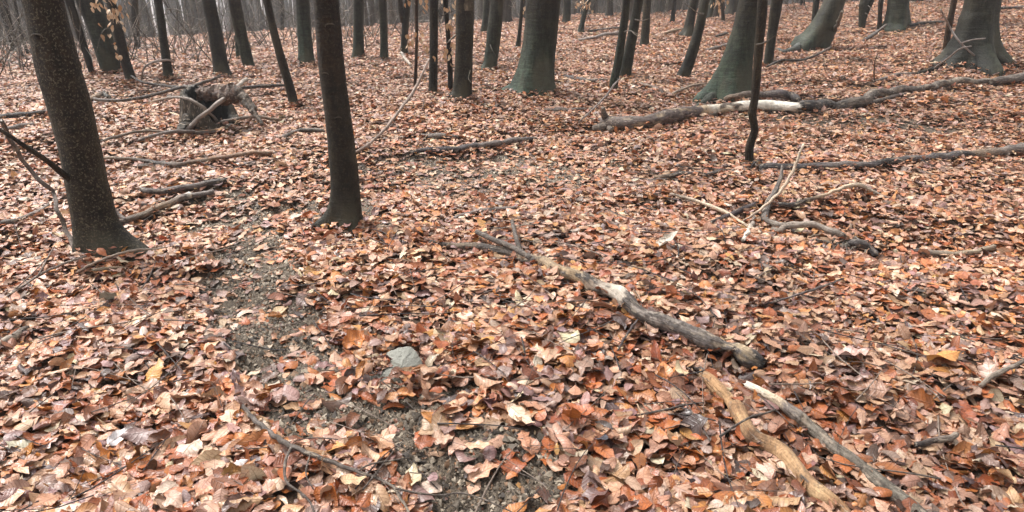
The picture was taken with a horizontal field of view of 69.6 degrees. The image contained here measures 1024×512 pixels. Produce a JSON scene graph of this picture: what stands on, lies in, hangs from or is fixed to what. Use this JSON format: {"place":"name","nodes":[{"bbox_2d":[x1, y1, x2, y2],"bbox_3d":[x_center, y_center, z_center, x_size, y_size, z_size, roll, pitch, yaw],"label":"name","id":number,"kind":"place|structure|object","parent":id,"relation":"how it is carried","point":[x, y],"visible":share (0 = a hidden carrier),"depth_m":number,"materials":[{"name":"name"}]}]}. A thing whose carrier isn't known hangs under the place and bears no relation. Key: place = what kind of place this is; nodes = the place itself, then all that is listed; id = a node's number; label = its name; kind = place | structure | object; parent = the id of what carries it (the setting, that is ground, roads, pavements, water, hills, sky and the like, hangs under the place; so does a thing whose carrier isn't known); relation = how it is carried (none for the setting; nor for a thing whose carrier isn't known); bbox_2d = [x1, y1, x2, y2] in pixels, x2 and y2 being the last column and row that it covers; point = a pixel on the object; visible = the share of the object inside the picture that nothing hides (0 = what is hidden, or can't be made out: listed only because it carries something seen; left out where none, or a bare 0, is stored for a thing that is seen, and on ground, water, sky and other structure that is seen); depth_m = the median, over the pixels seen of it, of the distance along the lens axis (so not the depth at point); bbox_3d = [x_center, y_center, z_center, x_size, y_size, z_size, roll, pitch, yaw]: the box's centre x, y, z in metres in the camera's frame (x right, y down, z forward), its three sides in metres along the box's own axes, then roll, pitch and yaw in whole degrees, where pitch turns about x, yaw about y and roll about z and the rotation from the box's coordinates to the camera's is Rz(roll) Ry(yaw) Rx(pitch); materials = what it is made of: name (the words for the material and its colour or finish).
{"place":"outdoors","nodes":[
{"label":"outdoors","id":0,"kind":"place"},
{"bbox_2d":[0,0,1023,511],"bbox_3d":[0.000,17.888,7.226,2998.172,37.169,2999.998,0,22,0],"label":"ground","id":1,"kind":"structure","parent":0,"point":[384,416],"depth_m":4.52,"materials":[{"name":"soil"}]},
{"bbox_2d":[3,246,86,297],"bbox_3d":[-2.414,0.091,3.785,0.216,0.075,0.601,0,22,0],"label":"fallen branch","id":2,"kind":"object","parent":1,"relation":"on","point":[19,287],"visible":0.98,"depth_m":3.85,"materials":[{"name":"brown wood"}]},
{"bbox_2d":[0,0,153,264],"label":"beech tree","id":3,"kind":"object","parent":1,"relation":"on","point":[96,223],"visible":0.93,"depth_m":3.94,"materials":[{"name":"brown plant"}]},
{"bbox_2d":[65,0,93,74],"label":"sapling","id":4,"kind":"object","parent":1,"relation":"on","point":[73,12],"visible":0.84,"depth_m":10.87,"materials":[{"name":"grey plant"}]},
{"bbox_2d":[75,0,120,73],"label":"beech tree","id":5,"kind":"object","parent":1,"relation":"on","point":[105,54],"visible":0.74,"depth_m":11.02,"materials":[{"name":"grey plant"}]},
{"bbox_2d":[90,0,136,83],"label":"beech tree","id":6,"kind":"object","parent":1,"relation":"on","point":[118,30],"visible":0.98,"depth_m":10.24,"materials":[{"name":"brown plant"}]},
{"bbox_2d":[131,0,140,49],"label":"beech tree","id":7,"kind":"object","parent":1,"relation":"on","point":[133,12],"visible":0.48,"depth_m":17.02,"materials":[{"name":"grey plant"}]},
{"bbox_2d":[154,0,204,79],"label":"beech tree","id":8,"kind":"object","parent":1,"relation":"on","point":[163,40],"visible":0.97,"depth_m":10.74,"materials":[{"name":"grey plant"}]},
{"bbox_2d":[201,0,231,76],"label":"beech tree","id":9,"kind":"object","parent":1,"relation":"on","point":[217,47],"visible":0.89,"depth_m":11.26,"materials":[{"name":"grey plant"}]},
{"bbox_2d":[176,82,264,135],"bbox_3d":[-2.879,-1.390,7.067,0.685,0.524,1.084,-14,26,-32],"label":"tree stump","id":10,"kind":"object","parent":1,"relation":"on","point":[208,96],"visible":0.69,"depth_m":7.09,"materials":[{"name":"brown wood"}]},
{"bbox_2d":[186,77,248,129],"bbox_3d":[-2.807,-1.495,7.307,0.384,0.401,0.988,9,24,21],"label":"fallen branch","id":11,"kind":"object","parent":10,"relation":"on","point":[196,120],"visible":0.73,"depth_m":6.99,"materials":[{"name":"brown wood"}]},
{"bbox_2d":[228,0,254,67],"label":"beech tree","id":12,"kind":"object","parent":1,"relation":"on","point":[239,25],"visible":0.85,"depth_m":12.28,"materials":[{"name":"grey plant"}]},
{"bbox_2d":[263,0,298,107],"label":"beech tree","id":13,"kind":"object","parent":1,"relation":"on","point":[284,68],"visible":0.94,"depth_m":8.06,"materials":[{"name":"brown plant"}]},
{"bbox_2d":[296,0,315,65],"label":"beech tree","id":14,"kind":"object","parent":1,"relation":"on","point":[305,41],"visible":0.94,"depth_m":12.66,"materials":[{"name":"grey plant"}]},
{"bbox_2d":[310,0,364,236],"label":"beech tree","id":15,"kind":"object","parent":1,"relation":"on","point":[344,206],"visible":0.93,"depth_m":4.21,"materials":[{"name":"brown plant"}]},
{"bbox_2d":[351,0,364,58],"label":"beech tree","id":16,"kind":"object","parent":1,"relation":"on","point":[358,28],"visible":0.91,"depth_m":13.23,"materials":[{"name":"grey plant"}]},
{"bbox_2d":[342,329,376,348],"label":"fallen leaf","id":17,"kind":"object","parent":1,"relation":"on","point":[351,337],"visible":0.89,"depth_m":3.11,"materials":[{"name":"brown plant"}]},
{"bbox_2d":[241,403,511,511],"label":"fallen branch","id":18,"kind":"object","parent":1,"relation":"on","point":[273,435],"visible":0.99,"depth_m":2.17,"materials":[{"name":"brown wood"}]},
{"bbox_2d":[379,0,388,60],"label":"beech tree","id":19,"kind":"object","parent":1,"relation":"on","point":[383,29],"visible":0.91,"depth_m":13.11,"materials":[{"name":"grey plant"}]},
{"bbox_2d":[370,346,421,384],"bbox_3d":[-0.452,0.412,2.794,0.227,0.096,0.171,0,22,0],"label":"stone","id":20,"kind":"object","parent":1,"relation":"on","point":[405,356],"visible":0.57,"depth_m":2.79,"materials":[{"name":"grey stone"}]},
{"bbox_2d":[398,0,410,55],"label":"beech tree","id":21,"kind":"object","parent":1,"relation":"on","point":[404,14],"visible":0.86,"depth_m":14.23,"materials":[{"name":"grey plant"}]},
{"bbox_2d":[400,0,428,84],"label":"sapling","id":22,"kind":"object","parent":1,"relation":"on","point":[416,40],"visible":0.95,"depth_m":9.57,"materials":[{"name":"brown plant"}]},
{"bbox_2d":[0,0,859,44],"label":"distant woods","id":23,"kind":"object","parent":1,"relation":"on","point":[168,17],"visible":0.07,"depth_m":50.03,"materials":[{"name":"grey plant"}]},
{"bbox_2d":[425,0,455,92],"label":"sapling","id":24,"kind":"object","parent":1,"relation":"on","point":[449,46],"visible":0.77,"depth_m":8.82,"materials":[{"name":"brown plant"}]},
{"bbox_2d":[428,0,455,92],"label":"beech tree","id":25,"kind":"object","parent":1,"relation":"on","point":[433,41],"visible":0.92,"depth_m":8.75,"materials":[{"name":"brown plant"}]},
{"bbox_2d":[432,430,454,444],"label":"fallen leaf","id":26,"kind":"object","parent":1,"relation":"on","point":[439,436],"visible":1,"depth_m":2.38,"materials":[{"name":"plant"}]},
{"bbox_2d":[446,0,473,102],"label":"beech tree","id":27,"kind":"object","parent":1,"relation":"on","point":[463,70],"visible":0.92,"depth_m":8.04,"materials":[{"name":"grey plant"}]},
{"bbox_2d":[0,0,950,77],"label":"undergrowth","id":28,"kind":"object","parent":1,"relation":"on","point":[22,43],"visible":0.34,"depth_m":16.78,"materials":[{"name":"grey plant"}]},
{"bbox_2d":[464,440,493,448],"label":"fallen leaf","id":29,"kind":"object","parent":1,"relation":"on","point":[479,444],"visible":1,"depth_m":2.32,"materials":[{"name":"plant"}]},
{"bbox_2d":[480,0,489,32],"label":"beech tree","id":30,"kind":"object","parent":1,"relation":"on","point":[486,10],"visible":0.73,"depth_m":19.18,"materials":[{"name":"grey plant"}]},
{"bbox_2d":[481,0,503,71],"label":"beech tree","id":31,"kind":"object","parent":1,"relation":"on","point":[493,35],"visible":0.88,"depth_m":11.05,"materials":[{"name":"grey plant"}]},
{"bbox_2d":[502,0,512,22],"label":"woodland tree","id":32,"kind":"object","parent":1,"relation":"on","point":[507,12],"visible":0.36,"depth_m":25.54,"materials":[{"name":"grey plant"}]},
{"bbox_2d":[0,0,1023,511],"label":"leaf litter","id":33,"kind":"object","parent":1,"relation":"on","point":[200,450],"visible":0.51,"depth_m":3.59,"materials":[{"name":"brown plant"}]},
{"bbox_2d":[0,326,29,344],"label":"fallen branch","id":34,"kind":"object","parent":33,"relation":"on","point":[16,334],"visible":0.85,"depth_m":3.19,"materials":[{"name":"brown wood"}]},
{"bbox_2d":[0,110,45,118],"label":"fallen log","id":35,"kind":"object","parent":33,"relation":"on","point":[16,114],"visible":0.91,"depth_m":7.46,"materials":[{"name":"brown wood"}]},
{"bbox_2d":[0,203,49,225],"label":"fallen branch","id":36,"kind":"object","parent":33,"relation":"on","point":[9,221],"visible":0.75,"depth_m":4.54,"materials":[{"name":"brown wood"}]},
{"bbox_2d":[0,119,72,246],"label":"fallen branch","id":37,"kind":"object","parent":33,"relation":"on","point":[38,179],"visible":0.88,"depth_m":4.28,"materials":[{"name":"brown wood"}]},
{"bbox_2d":[106,426,129,445],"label":"fallen leaf","id":38,"kind":"object","parent":33,"relation":"on","point":[114,438],"visible":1,"depth_m":2.50,"materials":[{"name":"white plant"}]},
{"bbox_2d":[75,247,167,273],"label":"fallen branch","id":39,"kind":"object","parent":33,"relation":"on","point":[110,256],"visible":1,"depth_m":4.00,"materials":[{"name":"brown wood"}]},
{"bbox_2d":[145,358,163,380],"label":"fallen leaf","id":40,"kind":"object","parent":33,"relation":"on","point":[154,371],"visible":1,"depth_m":2.91,"materials":[{"name":"plant"}]},
{"bbox_2d":[100,129,217,142],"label":"fallen branch","id":41,"kind":"object","parent":33,"relation":"on","point":[129,133],"visible":0.72,"depth_m":6.76,"materials":[{"name":"brown wood"}]},
{"bbox_2d":[115,189,214,223],"bbox_3d":[-2.307,-0.360,4.892,0.156,0.126,0.696,13,25,29],"label":"fallen branch","id":42,"kind":"object","parent":33,"relation":"on","point":[177,199],"visible":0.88,"depth_m":4.88,"materials":[{"name":"brown wood"}]},
{"bbox_2d":[130,75,220,87],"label":"fallen branch","id":43,"kind":"object","parent":33,"relation":"on","point":[197,84],"visible":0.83,"depth_m":9.68,"materials":[{"name":"grey wood"}]},
{"bbox_2d":[137,129,222,141],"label":"fallen branch","id":44,"kind":"object","parent":33,"relation":"on","point":[171,132],"visible":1,"depth_m":6.87,"materials":[{"name":"brown wood"}]},
{"bbox_2d":[139,178,226,193],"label":"fallen branch","id":45,"kind":"object","parent":33,"relation":"on","point":[176,188],"visible":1,"depth_m":5.11,"materials":[{"name":"brown wood"}]},
{"bbox_2d":[152,96,217,122],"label":"fallen branch","id":46,"kind":"object","parent":33,"relation":"on","point":[192,101],"visible":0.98,"depth_m":7.12,"materials":[{"name":"brown wood"}]},
{"bbox_2d":[103,150,272,168],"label":"fallen branch","id":47,"kind":"object","parent":33,"relation":"on","point":[191,162],"visible":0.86,"depth_m":5.89,"materials":[{"name":"brown wood"}]},
{"bbox_2d":[92,84,284,101],"bbox_3d":[-3.917,-1.994,8.856,2.160,0.150,1.161,0,22,0],"label":"fallen branch","id":48,"kind":"object","parent":33,"relation":"on","point":[177,88],"visible":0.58,"depth_m":8.79,"materials":[{"name":"grey wood"}]},
{"bbox_2d":[221,115,281,121],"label":"fallen branch","id":49,"kind":"object","parent":33,"relation":"on","point":[252,117],"visible":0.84,"depth_m":7.39,"materials":[{"name":"brown wood"}]},
{"bbox_2d":[340,474,366,484],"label":"fallen leaf","id":50,"kind":"object","parent":33,"relation":"on","point":[350,479],"visible":1,"depth_m":2.12,"materials":[{"name":"plant"}]},
{"bbox_2d":[356,58,429,152],"bbox_3d":[-0.976,-1.295,6.300,0.128,0.675,0.973,15,26,33],"label":"fallen branch","id":51,"kind":"object","parent":33,"relation":"on","point":[385,128],"visible":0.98,"depth_m":6.29,"materials":[{"name":"brown wood"}]},
{"bbox_2d":[415,435,435,448],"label":"fallen leaf","id":52,"kind":"object","parent":33,"relation":"on","point":[422,441],"visible":1,"depth_m":2.34,"materials":[{"name":"plant"}]},
{"bbox_2d":[409,137,536,154],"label":"fallen branch","id":53,"kind":"object","parent":33,"relation":"on","point":[511,140],"visible":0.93,"depth_m":6.64,"materials":[{"name":"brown wood"}]},
{"bbox_2d":[438,206,516,221],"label":"fallen branch","id":54,"kind":"object","parent":33,"relation":"on","point":[485,209],"visible":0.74,"depth_m":4.58,"materials":[{"name":"brown wood"}]},
{"bbox_2d":[0,54,1023,511],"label":"twig litter","id":55,"kind":"object","parent":33,"relation":"on","point":[506,308],"visible":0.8,"depth_m":3.32,"materials":[{"name":"brown wood"}]},
{"bbox_2d":[429,219,768,370],"bbox_3d":[0.298,0.140,3.486,0.574,0.218,1.878,-14,26,-32],"label":"fallen branch","id":56,"kind":"object","parent":33,"relation":"on","point":[743,354],"visible":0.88,"depth_m":3.15,"materials":[{"name":"grey wood"}]},
{"bbox_2d":[634,402,703,415],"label":"fallen branch","id":57,"kind":"object","parent":33,"relation":"on","point":[667,409],"visible":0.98,"depth_m":2.60,"materials":[{"name":"brown wood"}]},
{"bbox_2d":[654,171,700,178],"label":"fallen branch","id":58,"kind":"object","parent":33,"relation":"on","point":[674,174],"visible":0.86,"depth_m":5.59,"materials":[{"name":"brown wood"}]},
{"bbox_2d":[669,192,762,233],"bbox_3d":[1.330,-0.278,4.694,0.154,0.080,0.974,-8,23,-19],"label":"fallen branch","id":59,"kind":"object","parent":33,"relation":"on","point":[719,209],"visible":0.83,"depth_m":4.79,"materials":[{"name":"brown wood"}]},
{"bbox_2d":[710,202,755,222],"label":"fallen branch","id":60,"kind":"object","parent":33,"relation":"on","point":[737,211],"visible":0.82,"depth_m":4.72,"materials":[{"name":"brown wood"}]},
{"bbox_2d":[724,89,801,101],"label":"fallen branch","id":61,"kind":"object","parent":33,"relation":"on","point":[787,95],"visible":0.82,"depth_m":8.16,"materials":[{"name":"brown wood"}]},
{"bbox_2d":[761,165,782,221],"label":"fallen branch","id":62,"kind":"object","parent":33,"relation":"on","point":[766,209],"visible":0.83,"depth_m":4.73,"materials":[{"name":"grey wood"}]},
{"bbox_2d":[742,143,803,221],"bbox_3d":[1.627,-0.457,4.596,0.395,0.474,0.040,-6,23,-15],"label":"fallen branch","id":63,"kind":"object","parent":33,"relation":"on","point":[781,188],"visible":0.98,"depth_m":4.62,"materials":[{"name":"brown wood"}]},
{"bbox_2d":[697,368,851,511],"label":"fallen branch","id":64,"kind":"object","parent":33,"relation":"on","point":[779,449],"visible":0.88,"depth_m":2.49,"materials":[{"name":"brown wood"}]},
{"bbox_2d":[719,409,775,437],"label":"fallen branch","id":65,"kind":"object","parent":64,"relation":"on","point":[739,423],"visible":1,"depth_m":2.52,"materials":[{"name":"brown wood"}]},
{"bbox_2d":[765,46,831,67],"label":"fallen branch","id":66,"kind":"object","parent":33,"relation":"on","point":[803,59],"visible":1,"depth_m":11.37,"materials":[{"name":"grey wood"}]},
{"bbox_2d":[755,278,844,306],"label":"fallen branch","id":67,"kind":"object","parent":33,"relation":"on","point":[810,290],"visible":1,"depth_m":3.54,"materials":[{"name":"brown wood"}]},
{"bbox_2d":[760,213,845,236],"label":"fallen branch","id":68,"kind":"object","parent":33,"relation":"on","point":[805,224],"visible":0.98,"depth_m":4.46,"materials":[{"name":"grey wood"}]},
{"bbox_2d":[777,182,889,207],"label":"fallen branch","id":69,"kind":"object","parent":33,"relation":"on","point":[830,192],"visible":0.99,"depth_m":4.76,"materials":[{"name":"brown wood"}]},
{"bbox_2d":[743,380,927,511],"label":"fallen branch","id":70,"kind":"object","parent":33,"relation":"on","point":[875,477],"visible":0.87,"depth_m":2.55,"materials":[{"name":"grey wood"}]},
{"bbox_2d":[832,346,869,355],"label":"fallen leaf","id":71,"kind":"object","parent":33,"relation":"on","point":[849,350],"visible":0.98,"depth_m":3.00,"materials":[{"name":"beige plant"}]},
{"bbox_2d":[798,77,990,111],"bbox_3d":[4.560,-1.886,8.601,3.382,0.230,0.257,-12,25,-27],"label":"fallen log","id":72,"kind":"object","parent":33,"relation":"on","point":[867,97],"visible":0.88,"depth_m":8.34,"materials":[{"name":"grey wood"}]},
{"bbox_2d":[914,432,958,446],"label":"fallen branch","id":73,"kind":"object","parent":33,"relation":"on","point":[941,439],"visible":1,"depth_m":2.62,"materials":[{"name":"grey wood"}]},
{"bbox_2d":[926,350,960,361],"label":"fallen leaf","id":74,"kind":"object","parent":33,"relation":"on","point":[951,355],"visible":0.98,"depth_m":3.04,"materials":[{"name":"orange plant"}]},
{"bbox_2d":[913,244,996,255],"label":"fallen branch","id":75,"kind":"object","parent":33,"relation":"on","point":[992,247],"visible":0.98,"depth_m":4.21,"materials":[{"name":"brown wood"}]},
{"bbox_2d":[977,357,998,382],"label":"fallen leaf","id":76,"kind":"object","parent":33,"relation":"on","point":[987,367],"visible":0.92,"depth_m":2.97,"materials":[{"name":"beige plant"}]},
{"bbox_2d":[978,358,1023,388],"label":"fallen branch","id":77,"kind":"object","parent":33,"relation":"on","point":[993,375],"visible":1,"depth_m":2.92,"materials":[{"name":"brown wood"}]},
{"bbox_2d":[515,0,525,46],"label":"sapling","id":78,"kind":"object","parent":1,"relation":"on","point":[521,13],"visible":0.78,"depth_m":14.53,"materials":[{"name":"brown plant"}]},
{"bbox_2d":[500,0,560,99],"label":"beech tree","id":79,"kind":"object","parent":1,"relation":"on","point":[535,68],"visible":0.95,"depth_m":8.74,"materials":[{"name":"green plant"}]},
{"bbox_2d":[562,0,570,22],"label":"beech tree","id":80,"kind":"object","parent":1,"relation":"on","point":[566,17],"visible":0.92,"depth_m":24.00,"materials":[{"name":"grey plant"}]},
{"bbox_2d":[575,0,593,32],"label":"beech tree","id":81,"kind":"object","parent":1,"relation":"on","point":[586,7],"visible":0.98,"depth_m":19.34,"materials":[{"name":"grey plant"}]},
{"bbox_2d":[609,0,638,89],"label":"beech tree","id":82,"kind":"object","parent":1,"relation":"on","point":[619,51],"visible":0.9,"depth_m":9.11,"materials":[{"name":"grey plant"}]},
{"bbox_2d":[620,0,649,76],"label":"beech tree","id":83,"kind":"object","parent":1,"relation":"on","point":[628,54],"visible":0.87,"depth_m":10.12,"materials":[{"name":"grey plant"}]},
{"bbox_2d":[639,0,650,45],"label":"beech tree","id":84,"kind":"object","parent":1,"relation":"on","point":[645,32],"visible":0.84,"depth_m":14.42,"materials":[{"name":"grey plant"}]},
{"bbox_2d":[650,0,665,13],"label":"woodland tree","id":85,"kind":"object","parent":1,"relation":"on","point":[661,5],"visible":0.27,"depth_m":26.25,"materials":[{"name":"grey plant"}]},
{"bbox_2d":[678,0,698,38],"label":"beech tree","id":86,"kind":"object","parent":1,"relation":"on","point":[687,29],"visible":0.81,"depth_m":15.84,"materials":[{"name":"grey plant"}]},
{"bbox_2d":[677,0,709,80],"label":"beech tree","id":87,"kind":"object","parent":1,"relation":"on","point":[686,67],"visible":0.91,"depth_m":10.16,"materials":[{"name":"grey plant"}]},
{"bbox_2d":[592,100,803,132],"bbox_3d":[1.988,-1.464,7.567,2.386,0.291,0.685,-8,23,-19],"label":"fallen log","id":88,"kind":"object","parent":1,"relation":"on","point":[662,117],"visible":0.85,"depth_m":7.29,"materials":[{"name":"grey wood"}]},
{"bbox_2d":[692,0,756,105],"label":"beech tree","id":89,"kind":"object","parent":1,"relation":"on","point":[732,74],"visible":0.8,"depth_m":8.44,"materials":[{"name":"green plant"}]},
{"bbox_2d":[724,0,738,15],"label":"woodland tree","id":90,"kind":"object","parent":1,"relation":"on","point":[731,7],"visible":0.3,"depth_m":21.90,"materials":[{"name":"grey plant"}]},
{"bbox_2d":[744,0,775,166],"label":"sapling","id":91,"kind":"object","parent":1,"relation":"on","point":[761,17],"visible":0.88,"depth_m":5.52,"materials":[{"name":"brown plant"}]},
{"bbox_2d":[763,0,782,65],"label":"beech tree","id":92,"kind":"object","parent":1,"relation":"on","point":[775,13],"visible":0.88,"depth_m":11.30,"materials":[{"name":"grey plant"}]},
{"bbox_2d":[776,0,845,53],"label":"beech tree","id":93,"kind":"object","parent":1,"relation":"on","point":[818,32],"visible":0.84,"depth_m":13.08,"materials":[{"name":"grey plant"}]},
{"bbox_2d":[807,232,871,253],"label":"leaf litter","id":94,"kind":"object","parent":1,"relation":"on","point":[845,244],"visible":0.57,"depth_m":4.32,"materials":[{"name":"brown wood"}]},
{"bbox_2d":[848,239,878,256],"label":"fallen branch","id":95,"kind":"object","parent":1,"relation":"on","point":[864,244],"visible":0.96,"depth_m":4.26,"materials":[{"name":"grey wood"}]},
{"bbox_2d":[858,0,874,28],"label":"beech tree","id":96,"kind":"object","parent":1,"relation":"on","point":[865,6],"visible":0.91,"depth_m":16.56,"materials":[{"name":"grey plant"}]},
{"bbox_2d":[757,142,1023,171],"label":"fallen log","id":97,"kind":"object","parent":1,"relation":"on","point":[995,152],"visible":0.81,"depth_m":5.67,"materials":[{"name":"brown wood"}]},
{"bbox_2d":[882,0,912,31],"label":"beech tree","id":98,"kind":"object","parent":1,"relation":"on","point":[897,16],"visible":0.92,"depth_m":15.70,"materials":[{"name":"grey plant"}]},
{"bbox_2d":[943,0,957,48],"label":"sapling","id":99,"kind":"object","parent":1,"relation":"on","point":[950,19],"visible":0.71,"depth_m":11.60,"materials":[{"name":"brown plant"}]},
{"bbox_2d":[915,0,1017,76],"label":"beech tree","id":100,"kind":"object","parent":1,"relation":"on","point":[978,18],"visible":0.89,"depth_m":10.10,"materials":[{"name":"grey plant"}]},
{"bbox_2d":[934,9,985,68],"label":"fallen branch","id":101,"kind":"object","parent":100,"relation":"on","point":[956,37],"visible":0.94,"depth_m":9.72,"materials":[{"name":"grey wood"}]},
{"bbox_2d":[987,72,1023,85],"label":"fallen log","id":102,"kind":"object","parent":1,"relation":"on","point":[1010,79],"visible":0.99,"depth_m":9.27,"materials":[{"name":"grey wood"}]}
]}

